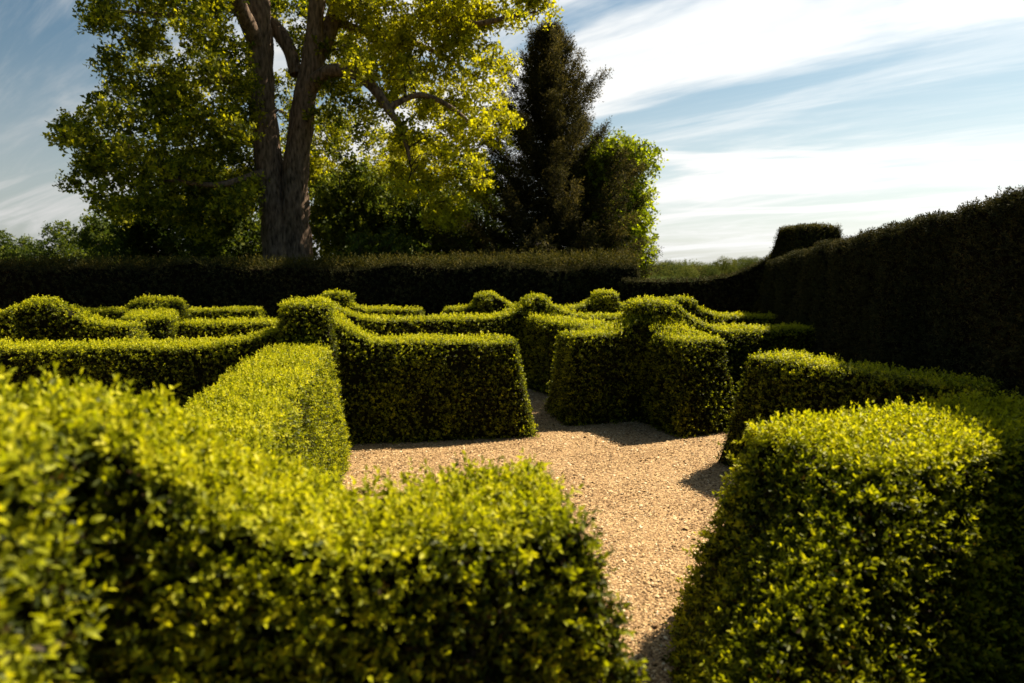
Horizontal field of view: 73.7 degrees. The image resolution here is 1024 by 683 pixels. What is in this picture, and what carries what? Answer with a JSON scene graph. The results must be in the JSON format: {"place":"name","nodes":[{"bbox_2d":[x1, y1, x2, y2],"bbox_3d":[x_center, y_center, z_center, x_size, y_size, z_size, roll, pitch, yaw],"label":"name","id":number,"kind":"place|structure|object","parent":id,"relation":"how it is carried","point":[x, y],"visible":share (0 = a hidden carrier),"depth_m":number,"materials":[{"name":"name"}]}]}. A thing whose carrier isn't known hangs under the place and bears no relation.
{"place":"outdoors","nodes":[
{"label":"outdoors","id":0,"kind":"place"},
{"bbox_2d":[0,0,1023,264],"label":"sky","id":1,"kind":"structure","parent":0,"point":[769,115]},
{"bbox_2d":[341,388,739,682],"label":"gravel path","id":2,"kind":"structure","parent":0,"point":[631,430],"depth_m":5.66,"materials":[{"name":"beige gravel"}]},
{"bbox_2d":[0,293,71,344],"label":"box hedge","id":3,"kind":"object","parent":2,"relation":"on","point":[37,319],"visible":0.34,"depth_m":8.63,"materials":[{"name":"green plant"}]},
{"bbox_2d":[0,360,179,682],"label":"box hedge","id":4,"kind":"object","parent":2,"relation":"on","point":[49,599],"visible":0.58,"depth_m":1.44,"materials":[{"name":"green plant"}]},
{"bbox_2d":[54,303,149,343],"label":"box hedge","id":5,"kind":"object","parent":2,"relation":"on","point":[78,322],"visible":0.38,"depth_m":8.72,"materials":[{"name":"green plant"}]},
{"bbox_2d":[2,305,266,321],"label":"box hedge","id":6,"kind":"object","parent":2,"relation":"on","point":[116,312],"visible":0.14,"depth_m":11.77,"materials":[{"name":"green plant"}]},
{"bbox_2d":[119,293,192,343],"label":"box hedge","id":7,"kind":"object","parent":2,"relation":"on","point":[160,315],"visible":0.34,"depth_m":10.26,"materials":[{"name":"green plant"}]},
{"bbox_2d":[0,295,347,425],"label":"box hedge","id":8,"kind":"object","parent":2,"relation":"on","point":[190,366],"visible":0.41,"depth_m":6.46,"materials":[{"name":"green plant"}]},
{"bbox_2d":[170,315,279,341],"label":"box hedge","id":9,"kind":"object","parent":2,"relation":"on","point":[196,327],"visible":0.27,"depth_m":9.08,"materials":[{"name":"green plant"}]},
{"bbox_2d":[173,341,355,491],"bbox_3d":[-1.605,0.743,4.326,1.024,1.109,4.676,-1,7,-11],"label":"box hedge","id":10,"kind":"object","parent":2,"relation":"on","point":[286,396],"visible":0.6,"depth_m":4.38,"materials":[{"name":"green plant"}]},
{"bbox_2d":[63,382,649,682],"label":"box hedge","id":11,"kind":"object","parent":2,"relation":"on","point":[263,569],"visible":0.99,"depth_m":1.84,"materials":[{"name":"green plant"}]},
{"bbox_2d":[320,287,425,317],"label":"box hedge","id":12,"kind":"object","parent":2,"relation":"on","point":[344,299],"visible":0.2,"depth_m":11.96,"materials":[{"name":"green plant"}]},
{"bbox_2d":[328,308,539,444],"bbox_3d":[-0.878,0.268,7.165,2.260,1.414,1.025,-1,6,-9],"label":"box hedge","id":13,"kind":"object","parent":2,"relation":"on","point":[427,387],"visible":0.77,"depth_m":6.86,"materials":[{"name":"green plant"}]},
{"bbox_2d":[328,292,551,371],"bbox_3d":[-1.020,-0.038,10.079,3.473,1.396,0.999,-2,7,-14],"label":"box hedge","id":14,"kind":"object","parent":2,"relation":"on","point":[504,321],"visible":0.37,"depth_m":9.88,"materials":[{"name":"green plant"}]},
{"bbox_2d":[342,420,723,682],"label":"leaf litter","id":15,"kind":"object","parent":2,"relation":"on","point":[610,506],"visible":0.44,"depth_m":6.02,"materials":[{"name":"brown plant"}]},
{"bbox_2d":[440,288,626,316],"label":"box hedge","id":16,"kind":"object","parent":2,"relation":"on","point":[598,301],"visible":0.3,"depth_m":12.37,"materials":[{"name":"green plant"}]},
{"bbox_2d":[518,299,611,395],"bbox_3d":[0.786,0.090,9.459,0.986,1.284,2.183,-3,7,-26],"label":"box hedge","id":17,"kind":"object","parent":2,"relation":"on","point":[540,331],"visible":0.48,"depth_m":9.49,"materials":[{"name":"green plant"}]},
{"bbox_2d":[537,296,624,323],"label":"box hedge","id":18,"kind":"object","parent":2,"relation":"on","point":[557,310],"visible":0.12,"depth_m":10.23,"materials":[{"name":"green plant"}]},
{"bbox_2d":[540,303,659,425],"bbox_3d":[1.026,0.211,7.926,1.228,1.369,0.995,-2,7,-16],"label":"box hedge","id":19,"kind":"object","parent":2,"relation":"on","point":[594,379],"visible":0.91,"depth_m":7.62,"materials":[{"name":"green plant"}]},
{"bbox_2d":[619,294,735,438],"bbox_3d":[1.775,0.194,7.760,0.936,1.439,1.716,-3,7,-23],"label":"box hedge","id":20,"kind":"object","parent":2,"relation":"on","point":[685,389],"visible":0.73,"depth_m":7.21,"materials":[{"name":"green plant"}]},
{"bbox_2d":[663,294,777,327],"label":"box hedge","id":21,"kind":"object","parent":2,"relation":"on","point":[688,304],"visible":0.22,"depth_m":10.28,"materials":[{"name":"green plant"}]},
{"bbox_2d":[657,298,816,408],"bbox_3d":[2.775,0.142,8.401,2.141,1.394,0.982,-1,7,-13],"label":"box hedge","id":22,"kind":"object","parent":2,"relation":"on","point":[742,342],"visible":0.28,"depth_m":8.11,"materials":[{"name":"green plant"}]},
{"bbox_2d":[661,386,1023,682],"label":"box hedge","id":23,"kind":"object","parent":2,"relation":"on","point":[875,544],"visible":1,"depth_m":2.74,"materials":[{"name":"green plant"}]},
{"bbox_2d":[714,348,1022,469],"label":"box hedge","id":24,"kind":"object","parent":2,"relation":"on","point":[781,381],"visible":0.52,"depth_m":5.29,"materials":[{"name":"green plant"}]},
{"bbox_2d":[642,265,728,281],"bbox_3d":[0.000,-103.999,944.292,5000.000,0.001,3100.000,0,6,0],"label":"ground","id":25,"kind":"structure","parent":0,"point":[678,276],"depth_m":96.55,"materials":[{"name":"green plant"}]},
{"bbox_2d":[0,228,49,261],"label":"tall bush","id":26,"kind":"object","parent":25,"relation":"on","point":[6,250],"visible":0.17,"depth_m":28.46,"materials":[{"name":"green plant"}]},
{"bbox_2d":[17,219,93,263],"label":"tall bush","id":27,"kind":"object","parent":25,"relation":"on","point":[63,247],"visible":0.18,"depth_m":26.27,"materials":[{"name":"green plant"}]},
{"bbox_2d":[63,209,125,262],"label":"broadleaf tree","id":28,"kind":"object","parent":25,"relation":"on","point":[94,230],"visible":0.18,"depth_m":23.80,"materials":[{"name":"green plant"}]},
{"bbox_2d":[93,182,191,262],"bbox_3d":[-11.597,-3.074,22.817,4.242,4.760,3.726,0,6,0],"label":"broadleaf tree","id":29,"kind":"object","parent":25,"relation":"on","point":[141,238],"visible":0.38,"depth_m":21.79,"materials":[{"name":"green plant"}]},
{"bbox_2d":[170,159,262,262],"bbox_3d":[-8.513,-3.166,20.598,3.796,5.422,3.292,0,6,0],"label":"broadleaf tree","id":30,"kind":"object","parent":25,"relation":"on","point":[238,236],"visible":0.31,"depth_m":20.05,"materials":[{"name":"green plant"}]},
{"bbox_2d":[42,0,563,266],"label":"maple tree","id":31,"kind":"object","parent":25,"relation":"on","point":[271,175],"visible":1,"depth_m":16.73,"materials":[{"name":"green plant"}]},
{"bbox_2d":[280,85,361,261],"bbox_3d":[-6.856,-4.885,24.097,3.286,8.066,3.492,-6,9,-44],"label":"broadleaf tree","id":32,"kind":"object","parent":25,"relation":"on","point":[320,162],"visible":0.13,"depth_m":23.50,"materials":[{"name":"green plant"}]},
{"bbox_2d":[0,246,646,318],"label":"yew hedge","id":33,"kind":"object","parent":25,"relation":"on","point":[429,284],"visible":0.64,"depth_m":13.46,"materials":[{"name":"green plant"}]},
{"bbox_2d":[308,145,406,260],"bbox_3d":[-4.761,-3.071,20.386,2.919,5.282,2.904,-3,7,-28],"label":"broadleaf tree","id":34,"kind":"object","parent":25,"relation":"on","point":[341,216],"visible":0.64,"depth_m":19.71,"materials":[{"name":"green plant"}]},
{"bbox_2d":[337,223,420,265],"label":"leafy shrub","id":35,"kind":"object","parent":25,"relation":"on","point":[363,244],"visible":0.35,"depth_m":17.18,"materials":[{"name":"green plant"}]},
{"bbox_2d":[356,120,456,235],"bbox_3d":[-3.617,-4.632,24.751,4.636,7.411,4.662,0,6,0],"label":"broadleaf tree","id":36,"kind":"object","parent":25,"relation":"on","point":[375,167],"visible":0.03,"depth_m":24.24,"materials":[{"name":"green plant"}]},
{"bbox_2d":[356,163,479,263],"bbox_3d":[-3.120,-3.019,21.382,4.463,4.964,3.927,0,6,0],"label":"broadleaf tree","id":37,"kind":"object","parent":25,"relation":"on","point":[409,223],"visible":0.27,"depth_m":20.55,"materials":[{"name":"green plant"}]},
{"bbox_2d":[425,172,511,261],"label":"broadleaf tree","id":38,"kind":"object","parent":25,"relation":"on","point":[480,213],"visible":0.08,"depth_m":21.41,"materials":[{"name":"green plant"}]},
{"bbox_2d":[468,218,576,267],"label":"leafy shrub","id":39,"kind":"object","parent":25,"relation":"on","point":[529,243],"visible":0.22,"depth_m":17.75,"materials":[{"name":"green plant"}]},
{"bbox_2d":[422,19,663,277],"bbox_3d":[0.828,-4.716,19.759,7.810,8.831,6.807,0,6,0],"label":"conifer tree","id":40,"kind":"object","parent":25,"relation":"on","point":[550,137],"visible":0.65,"depth_m":18.62,"materials":[{"name":"green plant"}]},
{"bbox_2d":[560,126,668,278],"bbox_3d":[2.819,-3.352,20.410,3.518,5.830,3.388,-5,8,-40],"label":"broadleaf tree","id":41,"kind":"object","parent":25,"relation":"on","point":[639,153],"visible":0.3,"depth_m":19.48,"materials":[{"name":"green plant"}]},
{"bbox_2d":[618,252,771,315],"bbox_3d":[3.657,-0.868,12.831,3.506,2.530,0.749,3,7,27],"label":"yew hedge","id":42,"kind":"object","parent":25,"relation":"on","point":[732,292],"visible":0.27,"depth_m":12.57,"materials":[{"name":"green plant"}]},
{"bbox_2d":[638,255,764,278],"bbox_3d":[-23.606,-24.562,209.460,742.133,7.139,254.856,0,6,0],"label":"distant wood","id":43,"kind":"object","parent":25,"relation":"on","point":[692,269],"visible":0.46,"depth_m":89.30,"materials":[{"name":"green plant"}]},
{"bbox_2d":[751,221,844,313],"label":"topiary block","id":44,"kind":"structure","parent":25,"relation":"on","point":[793,237],"depth_m":11.13,"materials":[{"name":"green plant"}]},
{"bbox_2d":[759,185,1023,403],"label":"yew hedge","id":45,"kind":"object","parent":25,"relation":"on","point":[943,290],"visible":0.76,"depth_m":5.50,"materials":[{"name":"green plant"}]}
]}

